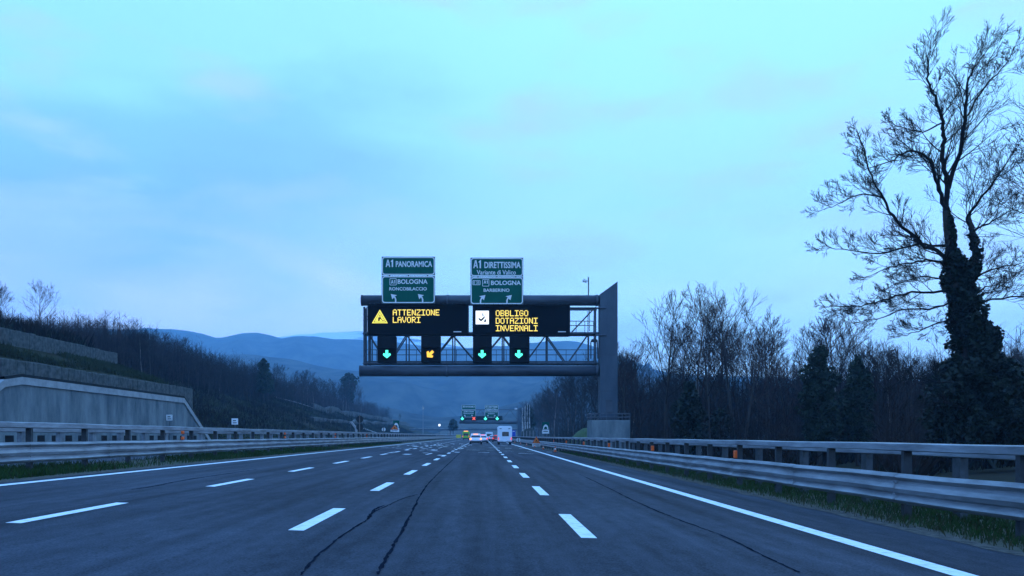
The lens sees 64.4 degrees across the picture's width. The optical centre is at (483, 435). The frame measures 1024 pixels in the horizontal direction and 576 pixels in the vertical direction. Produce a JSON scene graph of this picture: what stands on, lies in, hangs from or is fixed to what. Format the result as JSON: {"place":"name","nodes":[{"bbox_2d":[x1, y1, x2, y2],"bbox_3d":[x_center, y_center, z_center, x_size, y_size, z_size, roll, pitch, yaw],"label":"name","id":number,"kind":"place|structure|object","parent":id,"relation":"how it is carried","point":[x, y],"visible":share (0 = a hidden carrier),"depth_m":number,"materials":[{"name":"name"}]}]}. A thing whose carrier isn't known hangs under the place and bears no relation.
{"place":"outdoors","nodes":[
{"label":"outdoors","id":0,"kind":"place"},
{"bbox_2d":[0,441,401,479],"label":"median grass","id":1,"kind":"structure","parent":0,"point":[37,472],"depth_m":25.98,"materials":[{"name":"green plant"}]},
{"bbox_2d":[0,438,442,466],"bbox_3d":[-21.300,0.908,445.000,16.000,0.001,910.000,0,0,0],"label":"opposite carriageway","id":2,"kind":"structure","parent":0,"point":[109,459],"depth_m":31.19,"materials":[{"name":"grey asphalt"}]},
{"bbox_2d":[278,331,465,347],"bbox_3d":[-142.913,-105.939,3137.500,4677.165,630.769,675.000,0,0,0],"label":"mountain","id":3,"kind":"structure","parent":0,"point":[357,335],"depth_m":3197.32,"materials":[{"name":"blue"}]},
{"bbox_2d":[79,328,792,382],"bbox_3d":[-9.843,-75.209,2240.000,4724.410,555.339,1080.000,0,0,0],"label":"hills","id":4,"kind":"structure","parent":0,"point":[343,354],"depth_m":2177.08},
{"bbox_2d":[436,420,517,436],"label":"embankment","id":5,"kind":"structure","parent":0,"point":[473,426],"depth_m":475.75,"materials":[{"name":"concrete"}]},
{"bbox_2d":[196,353,758,416],"bbox_3d":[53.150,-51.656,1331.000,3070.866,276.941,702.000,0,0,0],"label":"valley hills","id":6,"kind":"structure","parent":0,"point":[440,396],"depth_m":1191.00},
{"bbox_2d":[0,344,1014,521],"bbox_3d":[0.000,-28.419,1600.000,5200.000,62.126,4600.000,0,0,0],"label":"ground","id":7,"kind":"structure","parent":0,"point":[1005,474],"depth_m":71.63,"materials":[{"name":"green plant"}]},
{"bbox_2d":[0,282,14,311],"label":"bare tree","id":8,"kind":"object","parent":7,"relation":"on","point":[3,292],"visible":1,"depth_m":100.38,"materials":[{"name":"brown plant"}]},
{"bbox_2d":[17,279,59,323],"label":"bare tree","id":9,"kind":"object","parent":7,"relation":"on","point":[42,298],"visible":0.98,"depth_m":109.71,"materials":[{"name":"brown plant"}]},
{"bbox_2d":[0,313,94,347],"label":"terrace scrub","id":10,"kind":"object","parent":7,"relation":"on","point":[31,328],"visible":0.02,"depth_m":75.26,"materials":[{"name":"brown plant"}]},
{"bbox_2d":[0,327,116,363],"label":"gabion wall","id":11,"kind":"structure","parent":7,"relation":"on","point":[20,339],"depth_m":74.06,"materials":[{"name":"stone"}]},
{"bbox_2d":[0,340,167,383],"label":"terrace grass","id":12,"kind":"structure","parent":7,"relation":"on","point":[85,362],"depth_m":73.49,"materials":[{"name":"green plant"}]},
{"bbox_2d":[0,358,192,408],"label":"gabion wall","id":13,"kind":"structure","parent":7,"relation":"on","point":[9,366],"depth_m":67.88,"materials":[{"name":"stone"}]},
{"bbox_2d":[0,374,211,442],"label":"retaining wall","id":14,"kind":"structure","parent":7,"relation":"on","point":[27,398],"depth_m":63.20,"materials":[{"name":"concrete"}]},
{"bbox_2d":[110,322,139,365],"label":"bare tree","id":15,"kind":"object","parent":7,"relation":"on","point":[119,346],"visible":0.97,"depth_m":116.14,"materials":[{"name":"brown plant"}]},
{"bbox_2d":[125,327,154,370],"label":"bare tree","id":16,"kind":"object","parent":7,"relation":"on","point":[144,336],"visible":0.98,"depth_m":118.16,"materials":[{"name":"brown plant"}]},
{"bbox_2d":[135,331,165,375],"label":"bare tree","id":17,"kind":"object","parent":7,"relation":"on","point":[149,345],"visible":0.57,"depth_m":125.20,"materials":[{"name":"brown plant"}]},
{"bbox_2d":[152,330,180,372],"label":"bare tree","id":18,"kind":"object","parent":7,"relation":"on","point":[172,343],"visible":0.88,"depth_m":139.33,"materials":[{"name":"brown plant"}]},
{"bbox_2d":[176,347,196,387],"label":"bare tree","id":19,"kind":"object","parent":7,"relation":"on","point":[186,353],"visible":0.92,"depth_m":146.17,"materials":[{"name":"brown plant"}]},
{"bbox_2d":[0,307,393,418],"bbox_3d":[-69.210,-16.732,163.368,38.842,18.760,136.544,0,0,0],"label":"hillside wood","id":20,"kind":"object","parent":7,"relation":"on","point":[191,373],"visible":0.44,"depth_m":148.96,"materials":[{"name":"brown plant"}]},
{"bbox_2d":[126,365,402,428],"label":"hillside thicket","id":21,"kind":"object","parent":7,"relation":"on","point":[201,398],"visible":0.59,"depth_m":163.93,"materials":[{"name":"brown plant"}]},
{"bbox_2d":[254,358,274,401],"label":"pine tree","id":22,"kind":"object","parent":7,"relation":"on","point":[266,384],"visible":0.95,"depth_m":189.25,"materials":[{"name":"green plant"}]},
{"bbox_2d":[148,372,414,438],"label":"slope scrub","id":23,"kind":"object","parent":7,"relation":"on","point":[208,415],"visible":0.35,"depth_m":154.02,"materials":[{"name":"brown plant"}]},
{"bbox_2d":[339,372,359,405],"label":"tree","id":24,"kind":"object","parent":7,"relation":"on","point":[348,376],"visible":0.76,"depth_m":328.94,"materials":[{"name":"green plant"}]},
{"bbox_2d":[313,417,392,424],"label":"gabion wall","id":25,"kind":"structure","parent":7,"relation":"on","point":[354,420],"depth_m":249.02,"materials":[{"name":"stone"}]},
{"bbox_2d":[314,403,409,426],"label":"gabion wall","id":26,"kind":"structure","parent":7,"relation":"on","point":[363,415],"depth_m":307.96,"materials":[{"name":"stone"}]},
{"bbox_2d":[448,419,458,430],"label":"round bush","id":27,"kind":"object","parent":7,"relation":"on","point":[452,424],"visible":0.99,"depth_m":339.24,"materials":[{"name":"green plant"}]},
{"bbox_2d":[410,428,543,434],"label":"overpass","id":28,"kind":"object","parent":7,"relation":"on","point":[450,432],"visible":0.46,"depth_m":430.00,"materials":[{"name":"concrete"}]},
{"bbox_2d":[459,408,520,435],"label":"sign gantry","id":29,"kind":"object","parent":7,"relation":"on","point":[518,422],"visible":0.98,"depth_m":282.50,"materials":[{"name":"metal"}]},
{"bbox_2d":[462,405,475,416],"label":"direction sign","id":30,"kind":"object","parent":29,"relation":"attached to","point":[468,410],"visible":1,"depth_m":282.09,"materials":[{"name":"metal"}]},
{"bbox_2d":[485,405,497,417],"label":"direction sign","id":31,"kind":"object","parent":29,"relation":"attached to","point":[491,411],"visible":1,"depth_m":282.09,"materials":[{"name":"metal"}]},
{"bbox_2d":[359,282,629,448],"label":"sign gantry","id":32,"kind":"object","parent":7,"relation":"on","point":[608,423],"visible":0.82,"depth_m":74.65,"materials":[{"name":"metal"}]},
{"bbox_2d":[377,336,396,362],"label":"lane signal","id":33,"kind":"object","parent":32,"relation":"attached to","point":[386,349],"visible":1,"depth_m":74.50,"materials":[{"name":"black metal"}]},
{"bbox_2d":[382,257,434,303],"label":"direction sign","id":34,"kind":"object","parent":32,"relation":"attached to","point":[408,289],"visible":1,"depth_m":74.24,"materials":[{"name":"metal"}]},
{"bbox_2d":[367,303,468,335],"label":"message display","id":35,"kind":"object","parent":32,"relation":"attached to","point":[415,319],"visible":1,"depth_m":74.37,"materials":[{"name":"metal"}]},
{"bbox_2d":[421,336,440,362],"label":"lane signal","id":36,"kind":"object","parent":32,"relation":"attached to","point":[430,349],"visible":1,"depth_m":74.50,"materials":[{"name":"black metal"}]},
{"bbox_2d":[473,336,491,362],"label":"lane signal","id":37,"kind":"object","parent":32,"relation":"attached to","point":[482,349],"visible":1,"depth_m":74.50,"materials":[{"name":"black metal"}]},
{"bbox_2d":[470,258,522,304],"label":"direction sign","id":38,"kind":"object","parent":32,"relation":"attached to","point":[496,280],"visible":1,"depth_m":74.24,"materials":[{"name":"metal"}]},
{"bbox_2d":[509,336,529,362],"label":"lane signal","id":39,"kind":"object","parent":32,"relation":"attached to","point":[519,349],"visible":1,"depth_m":74.50,"materials":[{"name":"black metal"}]},
{"bbox_2d":[473,304,569,336],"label":"message display","id":40,"kind":"object","parent":32,"relation":"attached to","point":[529,321],"visible":1,"depth_m":74.37,"materials":[{"name":"metal"}]},
{"bbox_2d":[521,405,535,428],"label":"cypress tree","id":41,"kind":"object","parent":7,"relation":"on","point":[533,424],"visible":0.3,"depth_m":234.34,"materials":[{"name":"green plant"}]},
{"bbox_2d":[521,428,535,436],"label":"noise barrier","id":42,"kind":"object","parent":7,"relation":"on","point":[528,432],"visible":0.43,"depth_m":170.00,"materials":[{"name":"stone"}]},
{"bbox_2d":[528,393,551,436],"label":"bare tree","id":43,"kind":"object","parent":7,"relation":"on","point":[537,405],"visible":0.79,"depth_m":211.61,"materials":[{"name":"brown plant"}]},
{"bbox_2d":[538,394,565,436],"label":"bare tree","id":44,"kind":"object","parent":7,"relation":"on","point":[552,408],"visible":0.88,"depth_m":177.57,"materials":[{"name":"brown plant"}]},
{"bbox_2d":[541,376,569,436],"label":"bare tree","id":45,"kind":"object","parent":7,"relation":"on","point":[553,389],"visible":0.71,"depth_m":187.47,"materials":[{"name":"brown plant"}]},
{"bbox_2d":[548,387,564,436],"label":"bare tree","id":46,"kind":"object","parent":7,"relation":"on","point":[554,413],"visible":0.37,"depth_m":215.98,"materials":[{"name":"brown plant"}]},
{"bbox_2d":[552,377,577,436],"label":"bare tree","id":47,"kind":"object","parent":7,"relation":"on","point":[565,407],"visible":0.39,"depth_m":170.67,"materials":[{"name":"brown plant"}]},
{"bbox_2d":[552,365,582,436],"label":"bare tree","id":48,"kind":"object","parent":7,"relation":"on","point":[567,388],"visible":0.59,"depth_m":130.85,"materials":[{"name":"brown plant"}]},
{"bbox_2d":[561,376,590,434],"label":"bare tree","id":49,"kind":"object","parent":7,"relation":"on","point":[576,386],"visible":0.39,"depth_m":157.55,"materials":[{"name":"brown plant"}]},
{"bbox_2d":[565,378,587,434],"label":"bare tree","id":50,"kind":"object","parent":7,"relation":"on","point":[575,407],"visible":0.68,"depth_m":155.85,"materials":[{"name":"brown plant"}]},
{"bbox_2d":[561,365,596,427],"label":"bare tree","id":51,"kind":"object","parent":7,"relation":"on","point":[584,389],"visible":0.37,"depth_m":130.81,"materials":[{"name":"brown plant"}]},
{"bbox_2d":[571,428,586,444],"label":"grass mound","id":52,"kind":"object","parent":7,"relation":"on","point":[580,433],"depth_m":109.36,"materials":[{"name":"green plant"}]},
{"bbox_2d":[578,377,597,419],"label":"bare tree","id":53,"kind":"object","parent":7,"relation":"on","point":[595,401],"visible":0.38,"depth_m":161.65,"materials":[{"name":"brown plant"}]},
{"bbox_2d":[581,359,622,412],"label":"bare tree","id":54,"kind":"object","parent":7,"relation":"on","point":[593,389],"visible":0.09,"depth_m":108.44,"materials":[{"name":"brown plant"}]},
{"bbox_2d":[583,337,657,419],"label":"bare tree","id":55,"kind":"object","parent":7,"relation":"on","point":[624,364],"visible":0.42,"depth_m":77.06,"materials":[{"name":"brown plant"}]},
{"bbox_2d":[618,347,637,406],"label":"bare tree","id":56,"kind":"object","parent":7,"relation":"on","point":[622,371],"visible":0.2,"depth_m":98.78,"materials":[{"name":"brown plant"}]},
{"bbox_2d":[618,352,638,419],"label":"bare tree","id":57,"kind":"object","parent":7,"relation":"on","point":[622,389],"visible":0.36,"depth_m":89.82,"materials":[{"name":"brown plant"}]},
{"bbox_2d":[618,381,648,433],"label":"bare tree","id":58,"kind":"object","parent":7,"relation":"on","point":[634,400],"visible":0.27,"depth_m":106.57,"materials":[{"name":"brown plant"}]},
{"bbox_2d":[618,353,654,437],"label":"bare tree","id":59,"kind":"object","parent":7,"relation":"on","point":[636,406],"visible":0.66,"depth_m":84.42,"materials":[{"name":"brown plant"}]},
{"bbox_2d":[618,352,659,446],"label":"bare tree","id":60,"kind":"object","parent":7,"relation":"on","point":[636,397],"visible":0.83,"depth_m":79.33,"materials":[{"name":"brown plant"}]},
{"bbox_2d":[654,366,688,403],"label":"bare tree","id":61,"kind":"object","parent":7,"relation":"on","point":[664,386],"visible":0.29,"depth_m":101.04,"materials":[{"name":"brown plant"}]},
{"bbox_2d":[627,288,718,451],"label":"bare tree","id":62,"kind":"object","parent":7,"relation":"on","point":[669,367],"visible":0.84,"depth_m":65.67,"materials":[{"name":"brown plant"}]},
{"bbox_2d":[655,319,709,400],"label":"bare tree","id":63,"kind":"object","parent":7,"relation":"on","point":[683,369],"visible":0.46,"depth_m":73.39,"materials":[{"name":"brown plant"}]},
{"bbox_2d":[668,380,709,454],"bbox_3d":[15.699,-0.889,62.114,2.893,6.808,3.051,0,0,-18],"label":"holly bush","id":64,"kind":"object","parent":7,"relation":"on","point":[689,404],"visible":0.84,"depth_m":61.48,"materials":[{"name":"green plant"}]},
{"bbox_2d":[662,280,748,453],"bbox_3d":[17.294,-4.705,62.915,5.604,14.818,7.373,0,0,31],"label":"bare tree","id":65,"kind":"object","parent":7,"relation":"on","point":[704,324],"visible":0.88,"depth_m":63.19,"materials":[{"name":"brown plant"}]},
{"bbox_2d":[657,306,759,439],"bbox_3d":[17.146,-3.603,61.559,7.356,12.336,5.152,0,0,31],"label":"bare tree","id":66,"kind":"object","parent":7,"relation":"on","point":[706,375],"visible":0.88,"depth_m":62.03,"materials":[{"name":"brown plant"}]},
{"bbox_2d":[695,335,729,419],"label":"bare tree","id":67,"kind":"object","parent":7,"relation":"on","point":[708,382],"visible":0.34,"depth_m":79.08,"materials":[{"name":"brown plant"}]},
{"bbox_2d":[704,407,736,451],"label":"holly bush","id":68,"kind":"object","parent":7,"relation":"on","point":[715,423],"visible":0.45,"depth_m":65.55,"materials":[{"name":"green plant"}]},
{"bbox_2d":[688,281,766,434],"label":"bare tree","id":69,"kind":"object","parent":7,"relation":"on","point":[725,362],"visible":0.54,"depth_m":70.11,"materials":[{"name":"brown plant"}]},
{"bbox_2d":[700,323,754,408],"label":"bare tree","id":70,"kind":"object","parent":7,"relation":"on","point":[727,362],"visible":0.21,"depth_m":86.33,"materials":[{"name":"brown plant"}]},
{"bbox_2d":[698,317,760,434],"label":"bare tree","id":71,"kind":"object","parent":7,"relation":"on","point":[731,369],"visible":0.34,"depth_m":80.49,"materials":[{"name":"brown plant"}]},
{"bbox_2d":[728,329,781,420],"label":"bare tree","id":72,"kind":"object","parent":7,"relation":"on","point":[744,357],"visible":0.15,"depth_m":108.72,"materials":[{"name":"brown plant"}]},
{"bbox_2d":[720,320,796,454],"bbox_3d":[18.597,-2.620,54.854,4.789,10.362,6.602,0,0,33],"label":"bare tree","id":73,"kind":"object","parent":7,"relation":"on","point":[757,357],"visible":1,"depth_m":54.58,"materials":[{"name":"brown plant"}]},
{"bbox_2d":[739,330,791,438],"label":"bare tree","id":74,"kind":"object","parent":7,"relation":"on","point":[759,364],"visible":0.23,"depth_m":95.06,"materials":[{"name":"brown plant"}]},
{"bbox_2d":[742,304,797,431],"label":"bare tree","id":75,"kind":"object","parent":7,"relation":"on","point":[769,330],"visible":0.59,"depth_m":72.46,"materials":[{"name":"brown plant"}]},
{"bbox_2d":[535,365,1011,474],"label":"wood undergrowth","id":76,"kind":"object","parent":7,"relation":"on","point":[907,430],"visible":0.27,"depth_m":45.21,"materials":[{"name":"brown plant"}]},
{"bbox_2d":[753,337,802,439],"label":"bare tree","id":77,"kind":"object","parent":7,"relation":"on","point":[778,387],"visible":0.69,"depth_m":67.12,"materials":[{"name":"brown plant"}]},
{"bbox_2d":[541,318,1023,445],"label":"background wood","id":78,"kind":"object","parent":7,"relation":"on","point":[743,413],"visible":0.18,"depth_m":84.84,"materials":[{"name":"brown plant"}]},
{"bbox_2d":[555,426,1014,476],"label":"wood brambles","id":79,"kind":"object","parent":7,"relation":"on","point":[925,466],"visible":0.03,"depth_m":46.65,"materials":[{"name":"brown plant"}]},
{"bbox_2d":[780,319,834,385],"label":"bare tree","id":80,"kind":"object","parent":7,"relation":"on","point":[807,349],"visible":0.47,"depth_m":99.77,"materials":[{"name":"brown plant"}]},
{"bbox_2d":[782,316,846,462],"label":"bare tree","id":81,"kind":"object","parent":7,"relation":"on","point":[813,345],"visible":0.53,"depth_m":65.78,"materials":[{"name":"brown plant"}]},
{"bbox_2d":[794,345,846,465],"bbox_3d":[23.910,-1.911,58.056,3.225,9.216,3.448,0,0,-31],"label":"ivy tree","id":82,"kind":"object","parent":7,"relation":"on","point":[822,393],"visible":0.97,"depth_m":57.48,"materials":[{"name":"green plant"}]},
{"bbox_2d":[643,432,1013,474],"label":"wood ivy cover","id":83,"kind":"object","parent":7,"relation":"on","point":[992,464],"visible":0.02,"depth_m":46.76,"materials":[{"name":"green plant"}]},
{"bbox_2d":[804,313,892,440],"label":"bare tree","id":84,"kind":"object","parent":7,"relation":"on","point":[843,340],"visible":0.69,"depth_m":68.01,"materials":[{"name":"brown plant"}]},
{"bbox_2d":[833,354,878,465],"bbox_3d":[27.581,-1.740,59.969,3.315,8.606,3.212,0,0,0],"label":"ivy tree","id":85,"kind":"object","parent":7,"relation":"on","point":[853,410],"visible":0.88,"depth_m":59.53,"materials":[{"name":"green plant"}]},
{"bbox_2d":[829,339,887,374],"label":"bare tree","id":86,"kind":"object","parent":7,"relation":"on","point":[851,354],"visible":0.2,"depth_m":128.68,"materials":[{"name":"brown plant"}]},
{"bbox_2d":[852,333,920,436],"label":"bare tree","id":87,"kind":"object","parent":7,"relation":"on","point":[875,351],"visible":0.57,"depth_m":78.65,"materials":[{"name":"brown plant"}]},
{"bbox_2d":[863,346,925,431],"bbox_3d":[30.157,-2.113,59.802,4.932,9.045,3.907,0,0,-31],"label":"bare tree","id":88,"kind":"object","parent":7,"relation":"on","point":[892,361],"visible":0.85,"depth_m":59.23,"materials":[{"name":"brown plant"}]},
{"bbox_2d":[801,6,1023,458],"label":"ivy covered tree","id":89,"kind":"object","parent":7,"relation":"on","point":[977,392],"visible":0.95,"depth_m":42.54,"materials":[{"name":"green plant"}]},
{"bbox_2d":[892,347,934,437],"bbox_3d":[29.096,-1.774,54.122,2.549,8.382,3.749,0,0,-45],"label":"bare tree","id":90,"kind":"object","parent":7,"relation":"on","point":[909,388],"visible":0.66,"depth_m":54.25,"materials":[{"name":"brown plant"}]},
{"bbox_2d":[956,45,1023,240],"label":"bare tree","id":91,"kind":"object","parent":7,"relation":"on","point":[1009,176],"visible":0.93,"depth_m":41.04,"materials":[{"name":"brown plant"}]},
{"bbox_2d":[0,438,1023,575],"bbox_3d":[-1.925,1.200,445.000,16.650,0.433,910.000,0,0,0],"label":"road","id":92,"kind":"structure","parent":0,"point":[454,507],"depth_m":11.26,"materials":[{"name":"grey asphalt"}]},
{"bbox_2d":[0,441,424,482],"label":"gravel edge","id":93,"kind":"object","parent":92,"relation":"on","point":[54,476],"visible":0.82,"depth_m":24.39,"materials":[{"name":"grey gravel"}]},
{"bbox_2d":[1,438,454,479],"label":"median strip","id":94,"kind":"object","parent":92,"relation":"on","point":[146,463],"visible":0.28,"depth_m":28.93,"materials":[{"name":"soil"}]},
{"bbox_2d":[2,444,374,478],"bbox_3d":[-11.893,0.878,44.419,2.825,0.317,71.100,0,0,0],"label":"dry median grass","id":95,"kind":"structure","parent":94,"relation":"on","point":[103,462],"depth_m":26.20,"materials":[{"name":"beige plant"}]},
{"bbox_2d":[0,428,455,466],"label":"guardrail","id":96,"kind":"object","parent":94,"relation":"on","point":[21,434],"visible":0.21,"depth_m":31.47,"materials":[{"name":"metal"}]},
{"bbox_2d":[0,422,461,469],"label":"guardrail","id":97,"kind":"object","parent":94,"relation":"on","point":[29,452],"visible":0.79,"depth_m":27.87,"materials":[{"name":"metal"}]},
{"bbox_2d":[356,415,362,443],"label":"road sign","id":98,"kind":"object","parent":94,"relation":"on","point":[359,420],"visible":0.96,"depth_m":82.00,"materials":[{"name":"grey metal"}]},
{"bbox_2d":[469,434,481,443],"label":"car","id":99,"kind":"object","parent":92,"relation":"on","point":[475,438],"visible":0.98,"depth_m":117.11,"materials":[{"name":"white paint"}]},
{"bbox_2d":[497,426,511,444],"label":"motorhome","id":100,"kind":"object","parent":92,"relation":"on","point":[504,433],"visible":1,"depth_m":121.00,"materials":[{"name":"white paint"}]},
{"bbox_2d":[0,0,1023,380],"label":"sky","id":101,"kind":"structure","parent":0,"point":[214,168],"materials":[{"name":"blue"}]},
{"bbox_2d":[362,384,878,435],"bbox_3d":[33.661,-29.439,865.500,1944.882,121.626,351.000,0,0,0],"label":"hills","id":102,"kind":"structure","parent":0,"point":[417,420],"depth_m":818.31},
{"bbox_2d":[515,442,1023,551],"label":"verge","id":103,"kind":"structure","parent":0,"point":[1000,544],"depth_m":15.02,"materials":[{"name":"plant"}]},
{"bbox_2d":[512,436,1023,540],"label":"guardrail","id":104,"kind":"object","parent":103,"relation":"on","point":[906,488],"visible":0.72,"depth_m":15.60,"materials":[{"name":"metal"}]},
{"bbox_2d":[513,442,1023,555],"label":"gravel edge","id":105,"kind":"object","parent":103,"relation":"on","point":[924,531],"visible":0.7,"depth_m":13.70,"materials":[{"name":"grey gravel"}]},
{"bbox_2d":[532,438,1014,518],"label":"guardrail","id":106,"kind":"object","parent":103,"relation":"on","point":[960,466],"visible":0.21,"depth_m":17.77,"materials":[{"name":"metal"}]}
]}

